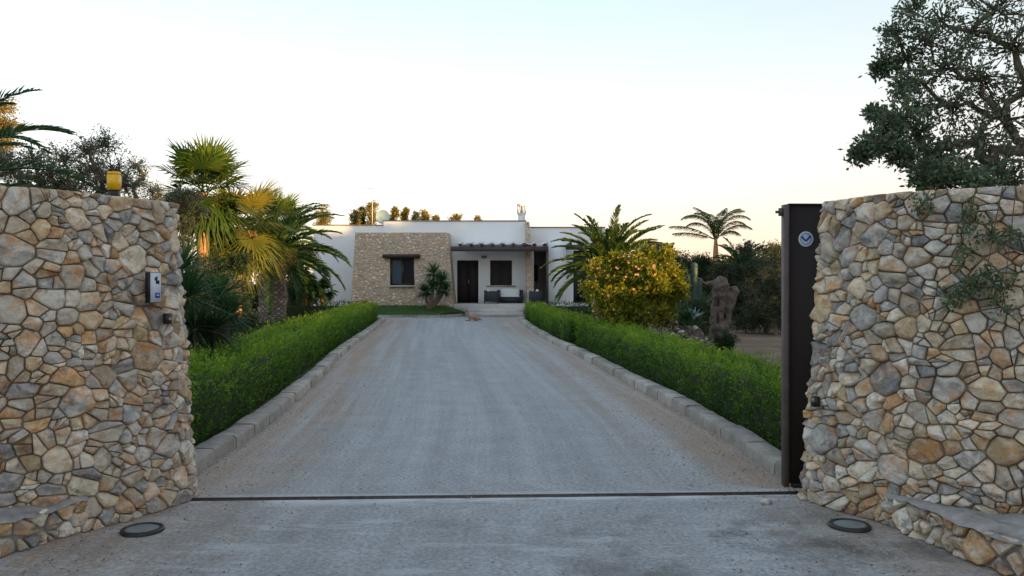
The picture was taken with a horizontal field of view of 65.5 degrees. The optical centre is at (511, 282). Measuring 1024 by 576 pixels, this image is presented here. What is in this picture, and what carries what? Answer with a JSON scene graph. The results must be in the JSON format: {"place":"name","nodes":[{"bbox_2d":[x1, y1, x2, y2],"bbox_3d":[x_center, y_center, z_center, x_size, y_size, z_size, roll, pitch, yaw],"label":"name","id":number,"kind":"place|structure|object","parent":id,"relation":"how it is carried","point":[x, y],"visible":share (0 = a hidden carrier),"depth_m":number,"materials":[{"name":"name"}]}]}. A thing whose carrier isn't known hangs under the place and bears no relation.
{"place":"outdoors","nodes":[
{"label":"outdoors","id":0,"kind":"place"},
{"bbox_2d":[377,304,465,314],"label":"lawn","id":1,"kind":"structure","parent":0,"point":[432,313],"depth_m":36.94,"materials":[{"name":"green plant"}]},
{"bbox_2d":[414,260,455,309],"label":"yucca","id":2,"kind":"object","parent":1,"relation":"on","point":[432,286],"visible":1,"depth_m":37.11,"materials":[{"name":"green plant"}]},
{"bbox_2d":[195,284,780,438],"bbox_3d":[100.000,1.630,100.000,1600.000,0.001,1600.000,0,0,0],"label":"ground","id":3,"kind":"structure","parent":0,"point":[752,342],"depth_m":21.34,"materials":[{"name":"soil"}]},
{"bbox_2d":[0,97,31,154],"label":"tree","id":4,"kind":"object","parent":3,"relation":"on","point":[4,111],"visible":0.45,"depth_m":31.99,"materials":[{"name":"green plant"}]},
{"bbox_2d":[0,141,80,191],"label":"olive tree","id":5,"kind":"object","parent":3,"relation":"on","point":[37,177],"visible":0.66,"depth_m":13.01,"materials":[{"name":"green plant"}]},
{"bbox_2d":[0,85,104,194],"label":"date palm","id":6,"kind":"object","parent":3,"relation":"on","point":[9,132],"visible":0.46,"depth_m":9.35,"materials":[{"name":"green plant"}]},
{"bbox_2d":[46,123,151,197],"bbox_3d":[-7.904,-0.695,15.152,1.781,4.689,1.674,0,0,-35],"label":"olive tree","id":7,"kind":"object","parent":3,"relation":"on","point":[90,148],"visible":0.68,"depth_m":14.96,"materials":[{"name":"green plant"}]},
{"bbox_2d":[121,151,173,201],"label":"olive tree","id":8,"kind":"object","parent":3,"relation":"on","point":[152,190],"visible":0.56,"depth_m":17.07,"materials":[{"name":"green plant"}]},
{"bbox_2d":[160,185,210,348],"bbox_3d":[-6.117,-0.115,15.010,0.920,3.530,0.904,0,0,0],"label":"shrub","id":9,"kind":"object","parent":3,"relation":"on","point":[181,197],"visible":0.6,"depth_m":14.98,"materials":[{"name":"green plant"}]},
{"bbox_2d":[142,131,265,350],"bbox_3d":[-7.377,-0.979,19.108,2.922,5.309,2.895,0,0,32],"label":"fan palm","id":10,"kind":"object","parent":3,"relation":"on","point":[200,164],"visible":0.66,"depth_m":18.69,"materials":[{"name":"green plant"}]},
{"bbox_2d":[178,239,233,371],"bbox_3d":[-4.352,0.472,10.588,1.247,2.287,1.472,0,0,-34],"label":"yucca","id":11,"kind":"object","parent":3,"relation":"on","point":[190,286],"visible":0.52,"depth_m":10.52,"materials":[{"name":"green plant"}]},
{"bbox_2d":[184,296,251,366],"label":"yucca","id":12,"kind":"object","parent":3,"relation":"on","point":[213,324],"visible":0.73,"depth_m":10.02,"materials":[{"name":"green plant"}]},
{"bbox_2d":[183,251,256,351],"bbox_3d":[-6.663,0.534,16.947,2.547,2.464,1.763,0,0,0],"label":"shrub","id":13,"kind":"object","parent":3,"relation":"on","point":[201,260],"visible":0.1,"depth_m":16.94,"materials":[{"name":"green plant"}]},
{"bbox_2d":[195,246,257,332],"bbox_3d":[-6.488,0.407,18.014,1.502,2.486,1.187,0,0,0],"label":"palm tree","id":14,"kind":"object","parent":3,"relation":"on","point":[236,263],"visible":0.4,"depth_m":17.90,"materials":[{"name":"green plant"}]},
{"bbox_2d":[195,267,258,358],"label":"yucca","id":15,"kind":"object","parent":3,"relation":"on","point":[232,300],"visible":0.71,"depth_m":11.34,"materials":[{"name":"green plant"}]},
{"bbox_2d":[204,330,264,358],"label":"shrub","id":16,"kind":"object","parent":3,"relation":"on","point":[235,337],"visible":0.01,"depth_m":13.38,"materials":[{"name":"green plant"}]},
{"bbox_2d":[189,175,303,333],"bbox_3d":[-7.108,-0.570,20.565,3.567,4.461,3.322,0,0,0],"label":"fan palm","id":17,"kind":"object","parent":3,"relation":"on","point":[260,246],"visible":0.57,"depth_m":20.09,"materials":[{"name":"green plant"}]},
{"bbox_2d":[242,286,264,335],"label":"shrub","id":18,"kind":"object","parent":3,"relation":"on","point":[250,313],"visible":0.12,"depth_m":21.91,"materials":[{"name":"green plant"}]},
{"bbox_2d":[247,280,259,316],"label":"shrub","id":19,"kind":"object","parent":3,"relation":"on","point":[255,305],"visible":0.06,"depth_m":33.96,"materials":[{"name":"green plant"}]},
{"bbox_2d":[192,201,352,325],"bbox_3d":[-8.794,-0.781,29.062,5.974,4.862,5.754,0,0,0],"label":"date palm","id":20,"kind":"object","parent":3,"relation":"on","point":[272,300],"visible":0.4,"depth_m":28.64,"materials":[{"name":"green plant"}]},
{"bbox_2d":[253,314,291,333],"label":"shrub","id":21,"kind":"object","parent":3,"relation":"on","point":[263,323],"visible":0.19,"depth_m":22.03,"materials":[{"name":"green plant"}]},
{"bbox_2d":[245,183,319,246],"bbox_3d":[-9.900,-1.294,32.896,4.049,5.948,3.925,0,0,0],"label":"fan palm","id":22,"kind":"object","parent":3,"relation":"on","point":[286,203],"visible":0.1,"depth_m":32.63,"materials":[{"name":"green plant"}]},
{"bbox_2d":[187,299,378,446],"bbox_3d":[-4.694,1.159,19.975,1.334,1.074,27.078,0,0,-6],"label":"hedge","id":23,"kind":"object","parent":3,"relation":"on","point":[243,381],"visible":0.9,"depth_m":10.56,"materials":[{"name":"green plant"}]},
{"bbox_2d":[267,245,302,322],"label":"shrub","id":24,"kind":"object","parent":3,"relation":"on","point":[293,252],"visible":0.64,"depth_m":27.38,"materials":[{"name":"green plant"}]},
{"bbox_2d":[193,316,384,472],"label":"kerb","id":25,"kind":"structure","parent":3,"relation":"on","point":[213,449],"depth_m":9.11,"materials":[{"name":"stone"}]},
{"bbox_2d":[286,273,319,305],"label":"dwarf palm","id":26,"kind":"object","parent":3,"relation":"on","point":[293,296],"visible":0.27,"depth_m":33.74,"materials":[{"name":"green plant"}]},
{"bbox_2d":[285,239,327,305],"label":"shrub","id":27,"kind":"object","parent":3,"relation":"on","point":[288,277],"visible":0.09,"depth_m":37.88,"materials":[{"name":"green plant"}]},
{"bbox_2d":[309,203,332,274],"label":"tree","id":28,"kind":"object","parent":3,"relation":"on","point":[322,221],"visible":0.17,"depth_m":77.62,"materials":[{"name":"green plant"}]},
{"bbox_2d":[309,277,339,305],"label":"dwarf palm","id":29,"kind":"object","parent":3,"relation":"on","point":[323,285],"visible":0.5,"depth_m":33.81,"materials":[{"name":"green plant"}]},
{"bbox_2d":[285,297,366,319],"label":"hedge","id":30,"kind":"object","parent":3,"relation":"on","point":[296,311],"visible":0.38,"depth_m":33.01,"materials":[{"name":"green plant"}]},
{"bbox_2d":[348,209,362,224],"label":"tree","id":31,"kind":"object","parent":3,"relation":"on","point":[354,218],"visible":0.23,"depth_m":79.82,"materials":[{"name":"green plant"}]},
{"bbox_2d":[358,205,365,224],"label":"tree","id":32,"kind":"object","parent":3,"relation":"on","point":[363,222],"visible":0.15,"depth_m":81.71,"materials":[{"name":"green plant"}]},
{"bbox_2d":[361,200,380,224],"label":"tree","id":33,"kind":"object","parent":3,"relation":"on","point":[369,214],"visible":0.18,"depth_m":77.75,"materials":[{"name":"green plant"}]},
{"bbox_2d":[389,205,400,219],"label":"tree","id":34,"kind":"object","parent":3,"relation":"on","point":[394,211],"visible":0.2,"depth_m":79.83,"materials":[{"name":"green plant"}]},
{"bbox_2d":[400,207,411,219],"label":"tree","id":35,"kind":"object","parent":3,"relation":"on","point":[404,213],"visible":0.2,"depth_m":81.71,"materials":[{"name":"green plant"}]},
{"bbox_2d":[410,210,420,219],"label":"tree","id":36,"kind":"object","parent":3,"relation":"on","point":[415,215],"visible":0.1,"depth_m":77.74,"materials":[{"name":"green plant"}]},
{"bbox_2d":[378,313,465,316],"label":"kerb","id":37,"kind":"structure","parent":3,"relation":"on","point":[451,315],"depth_m":36.63,"materials":[{"name":"stone"}]},
{"bbox_2d":[419,208,431,219],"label":"tree","id":38,"kind":"object","parent":3,"relation":"on","point":[424,214],"visible":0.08,"depth_m":79.93,"materials":[{"name":"green plant"}]},
{"bbox_2d":[431,213,439,219],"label":"tree","id":39,"kind":"object","parent":3,"relation":"on","point":[436,217],"visible":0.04,"depth_m":81.76,"materials":[{"name":"green plant"}]},
{"bbox_2d":[447,212,462,219],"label":"tree","id":40,"kind":"object","parent":3,"relation":"on","point":[456,216],"visible":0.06,"depth_m":77.67,"materials":[{"name":"green plant"}]},
{"bbox_2d":[313,204,605,316],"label":"villa","id":41,"kind":"object","parent":3,"relation":"on","point":[388,260],"visible":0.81,"depth_m":40.50,"materials":[{"name":"white paint"}]},
{"bbox_2d":[365,187,372,224],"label":"antenna","id":42,"kind":"object","parent":41,"relation":"on","point":[372,204],"visible":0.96,"depth_m":43.99,"materials":[{"name":"grey metal"}]},
{"bbox_2d":[376,210,388,224],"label":"satellite dish","id":43,"kind":"object","parent":41,"relation":"on","point":[381,215],"visible":0.88,"depth_m":42.95,"materials":[{"name":"grey metal"}]},
{"bbox_2d":[390,258,414,284],"bbox_3d":[-5.340,-0.531,38.893,1.188,1.318,0.074,0,0,0],"label":"window","id":44,"kind":"structure","parent":41,"relation":"in","point":[401,269],"depth_m":38.90,"materials":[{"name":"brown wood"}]},
{"bbox_2d":[457,260,477,302],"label":"door","id":45,"kind":"structure","parent":41,"relation":"in","point":[467,270],"depth_m":40.59,"materials":[{"name":"paint"}]},
{"bbox_2d":[484,289,498,303],"bbox_3d":[-1.016,0.674,39.420,0.713,0.708,0.740,0,0,0],"label":"armchair","id":46,"kind":"object","parent":41,"relation":"on","point":[491,296],"visible":0.99,"depth_m":39.05,"materials":[{"name":"wicker"}]},
{"bbox_2d":[487,260,515,286],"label":"window","id":47,"kind":"structure","parent":41,"relation":"in","point":[500,270],"depth_m":40.60,"materials":[{"name":"brown wood"}]},
{"bbox_2d":[497,289,522,302],"bbox_3d":[-0.093,0.661,39.990,1.306,0.734,0.780,0,0,0],"label":"sofa","id":48,"kind":"object","parent":41,"relation":"on","point":[510,295],"visible":1,"depth_m":39.63,"materials":[{"name":"fabric"}]},
{"bbox_2d":[529,289,540,301],"bbox_3d":[1.135,0.674,39.120,0.600,0.708,0.740,0,0,0],"label":"armchair","id":49,"kind":"object","parent":41,"relation":"on","point":[534,296],"visible":0.89,"depth_m":38.75,"materials":[{"name":"wicker"}]},
{"bbox_2d":[534,265,537,280],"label":"window","id":50,"kind":"structure","parent":41,"relation":"in","point":[535,266],"depth_m":43.31,"materials":[{"name":"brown wood"}]},
{"bbox_2d":[573,251,590,302],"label":"patio door","id":51,"kind":"structure","parent":41,"relation":"in","point":[576,296],"depth_m":41.09,"materials":[{"name":"paint"}]},
{"bbox_2d":[522,300,596,343],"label":"hedge","id":52,"kind":"object","parent":3,"relation":"on","point":[555,322],"visible":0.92,"depth_m":23.34,"materials":[{"name":"green plant"}]},
{"bbox_2d":[545,300,595,317],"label":"hedge","id":53,"kind":"object","parent":3,"relation":"on","point":[584,309],"visible":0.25,"depth_m":33.64,"materials":[{"name":"green plant"}]},
{"bbox_2d":[540,204,664,321],"bbox_3d":[3.203,-0.390,25.463,4.300,4.081,3.921,0,0,30],"label":"date palm","id":54,"kind":"object","parent":3,"relation":"on","point":[613,238],"visible":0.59,"depth_m":25.05,"materials":[{"name":"green plant"}]},
{"bbox_2d":[577,241,691,337],"bbox_3d":[2.759,0.354,17.973,2.593,2.592,1.799,0,0,0],"label":"flowering bush","id":55,"kind":"object","parent":3,"relation":"on","point":[636,290],"visible":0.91,"depth_m":17.76,"materials":[{"name":"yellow plant"}]},
{"bbox_2d":[518,315,780,476],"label":"kerb","id":56,"kind":"structure","parent":3,"relation":"on","point":[758,449],"depth_m":9.54,"materials":[{"name":"stone"}]},
{"bbox_2d":[647,256,694,333],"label":"shrub","id":57,"kind":"object","parent":3,"relation":"on","point":[681,267],"visible":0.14,"depth_m":23.94,"materials":[{"name":"green plant"}]},
{"bbox_2d":[571,316,780,450],"bbox_3d":[2.423,1.188,13.110,1.166,0.909,12.922,0,0,-5],"label":"hedge","id":58,"kind":"object","parent":3,"relation":"on","point":[719,384],"visible":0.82,"depth_m":10.34,"materials":[{"name":"green plant"}]},
{"bbox_2d":[662,326,714,352],"bbox_3d":[4.113,1.587,18.685,1.231,1.162,1.317,0,0,0],"label":"rubble mound","id":59,"kind":"object","parent":3,"relation":"on","point":[691,331],"visible":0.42,"depth_m":18.49,"materials":[{"name":"grey stone"}]},
{"bbox_2d":[676,308,693,325],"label":"shrub","id":60,"kind":"object","parent":59,"relation":"on","point":[686,316],"visible":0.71,"depth_m":18.75,"materials":[{"name":"green plant"}]},
{"bbox_2d":[687,306,701,319],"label":"agave","id":61,"kind":"object","parent":59,"relation":"on","point":[696,314],"visible":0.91,"depth_m":18.87,"materials":[{"name":"green plant"}]},
{"bbox_2d":[670,250,714,324],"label":"shrub","id":62,"kind":"object","parent":3,"relation":"on","point":[702,261],"visible":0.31,"depth_m":29.70,"materials":[{"name":"green plant"}]},
{"bbox_2d":[675,292,711,337],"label":"shrub","id":63,"kind":"object","parent":3,"relation":"on","point":[702,304],"visible":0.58,"depth_m":21.92,"materials":[{"name":"green plant"}]},
{"bbox_2d":[685,262,701,324],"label":"column cactus","id":64,"kind":"object","parent":3,"relation":"on","point":[696,290],"depth_m":25.95,"materials":[{"name":"green plant"}]},
{"bbox_2d":[668,207,752,262],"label":"queen palm","id":65,"kind":"object","parent":3,"relation":"on","point":[715,228],"visible":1,"depth_m":34.93,"materials":[{"name":"green plant"}]},
{"bbox_2d":[651,251,776,295],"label":"distant wood","id":66,"kind":"object","parent":3,"relation":"on","point":[722,270],"visible":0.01,"depth_m":84.12,"materials":[{"name":"green plant"}]},
{"bbox_2d":[700,276,739,351],"bbox_3d":[4.994,0.768,19.006,0.855,1.865,0.552,0,0,-21],"label":"dead olive trunk","id":67,"kind":"object","parent":3,"relation":"on","point":[724,297],"visible":0.83,"depth_m":18.88,"materials":[{"name":"grey wood"}]},
{"bbox_2d":[713,326,740,350],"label":"shrub","id":68,"kind":"object","parent":3,"relation":"on","point":[728,342],"visible":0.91,"depth_m":18.49,"materials":[{"name":"green plant"}]},
{"bbox_2d":[701,238,780,329],"bbox_3d":[8.230,0.108,28.063,3.286,3.331,1.998,0,0,0],"label":"shrub","id":69,"kind":"object","parent":3,"relation":"on","point":[731,273],"visible":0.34,"depth_m":27.75,"materials":[{"name":"green plant"}]},
{"bbox_2d":[709,236,777,326],"bbox_3d":[8.650,-0.058,29.776,2.594,3.415,2.608,0,0,0],"label":"date palm","id":70,"kind":"object","parent":3,"relation":"on","point":[734,258],"visible":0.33,"depth_m":29.59,"materials":[{"name":"green plant"}]},
{"bbox_2d":[729,302,780,333],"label":"shrub","id":71,"kind":"object","parent":3,"relation":"on","point":[766,330],"visible":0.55,"depth_m":25.41,"materials":[{"name":"green plant"}]},
{"bbox_2d":[733,249,780,334],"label":"shrub","id":72,"kind":"object","parent":3,"relation":"on","point":[750,307],"visible":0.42,"depth_m":24.93,"materials":[{"name":"green plant"}]},
{"bbox_2d":[748,239,780,318],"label":"shrub","id":73,"kind":"object","parent":3,"relation":"on","point":[773,246],"visible":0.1,"depth_m":33.70,"materials":[{"name":"green plant"}]},
{"bbox_2d":[837,0,1023,190],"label":"overhanging tree","id":74,"kind":"object","parent":3,"relation":"on","point":[932,168],"visible":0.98,"depth_m":6.46,"materials":[{"name":"green plant"}]},
{"bbox_2d":[0,316,1015,575],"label":"driveway","id":75,"kind":"structure","parent":0,"point":[546,442],"depth_m":6.07,"materials":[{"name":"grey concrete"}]},
{"bbox_2d":[0,186,199,557],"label":"stone gate wall","id":76,"kind":"structure","parent":75,"relation":"on","point":[96,430],"depth_m":5.20,"materials":[{"name":"beige stone"}]},
{"bbox_2d":[107,171,120,195],"bbox_3d":[-2.858,-0.696,5.720,0.076,0.201,0.061,0,0,0],"label":"beacon lamp","id":77,"kind":"object","parent":76,"relation":"on","point":[113,183],"visible":0.88,"depth_m":5.69,"materials":[{"name":"yellow plastic"}]},
{"bbox_2d":[145,272,160,302],"bbox_3d":[-2.526,0.034,5.616,0.056,0.216,0.096,0,0,27],"label":"intercom","id":78,"kind":"object","parent":76,"relation":"attached to","point":[152,287],"visible":1,"depth_m":5.59,"materials":[{"name":"silver plastic"}]},
{"bbox_2d":[163,313,171,323],"bbox_3d":[-2.461,0.258,5.694,0.052,0.076,0.040,0,0,26],"label":"key switch","id":79,"kind":"object","parent":76,"relation":"attached to","point":[167,318],"visible":1,"depth_m":5.68,"materials":[{"name":"black plastic"}]},
{"bbox_2d":[120,522,164,537],"bbox_3d":[-2.379,1.589,5.126,0.264,0.023,0.264,0,0,0],"label":"ground lamp","id":80,"kind":"object","parent":75,"relation":"on","point":[142,529],"visible":1,"depth_m":5.10,"materials":[{"name":"black plastic"}]},
{"bbox_2d":[465,311,481,320],"bbox_3d":[-1.622,1.383,33.290,0.779,0.424,0.331,0,0,-14],"label":"dog","id":81,"kind":"object","parent":75,"relation":"on","point":[474,317],"visible":1,"depth_m":33.20},
{"bbox_2d":[191,491,798,500],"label":"gate track","id":82,"kind":"structure","parent":75,"relation":"on","point":[491,496],"depth_m":5.93,"materials":[{"name":"metal"}]},
{"bbox_2d":[760,498,771,504],"bbox_3d":[1.838,1.589,5.773,0.091,0.052,0.078,0,0,0],"label":"loose stone","id":83,"kind":"object","parent":75,"relation":"on","point":[767,501],"visible":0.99,"depth_m":5.75,"materials":[{"name":"grey stone"}]},
{"bbox_2d":[775,203,822,487],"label":"sliding gate","id":84,"kind":"structure","parent":75,"relation":"on","point":[800,239],"depth_m":6.08,"materials":[{"name":"brown metal"}]},
{"bbox_2d":[828,518,871,532],"bbox_3d":[2.211,1.589,5.216,0.264,0.023,0.264,0,0,0],"label":"ground lamp","id":85,"kind":"object","parent":75,"relation":"on","point":[849,525],"visible":1,"depth_m":5.19,"materials":[{"name":"black plastic"}]},
{"bbox_2d":[797,185,1023,575],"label":"stone gate wall","id":86,"kind":"structure","parent":75,"relation":"on","point":[913,423],"depth_m":5.12,"materials":[{"name":"beige stone"}]},
{"bbox_2d":[811,396,819,406],"bbox_3d":[2.180,0.854,5.723,0.048,0.072,0.044,0,0,-22],"label":"photocell","id":87,"kind":"object","parent":86,"relation":"attached to","point":[815,401],"visible":1,"depth_m":5.71,"materials":[{"name":"black plastic"}]},
{"bbox_2d":[908,188,937,218],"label":"hanging branch","id":88,"kind":"object","parent":86,"relation":"attached to","point":[917,209],"visible":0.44,"depth_m":5.07,"materials":[{"name":"green plant"}]},
{"bbox_2d":[951,187,986,270],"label":"hanging branch","id":89,"kind":"object","parent":86,"relation":"hanging from","point":[958,259],"visible":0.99,"depth_m":4.92,"materials":[{"name":"green plant"}]},
{"bbox_2d":[937,187,1015,312],"bbox_3d":[2.843,-0.197,4.880,0.442,0.775,0.217,0,0,23],"label":"hanging branch","id":90,"kind":"object","parent":86,"relation":"attached to","point":[975,276],"visible":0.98,"depth_m":4.86,"materials":[{"name":"green plant"}]},
{"bbox_2d":[986,187,1023,320],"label":"hanging branch","id":91,"kind":"object","parent":86,"relation":"attached to","point":[1001,281],"visible":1,"depth_m":4.79,"materials":[{"name":"green plant"}]},
{"bbox_2d":[0,0,1023,283],"label":"sky","id":92,"kind":"structure","parent":0,"point":[560,109],"materials":[{"name":"white"}]},
{"bbox_2d":[635,242,674,250],"bbox_3d":[6.236,-0.130,38.200,2.559,3.460,2.800,0,0,0],"label":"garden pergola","id":93,"kind":"object","parent":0,"point":[656,245],"visible":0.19,"depth_m":36.94,"materials":[{"name":"brown paint"}]}
]}

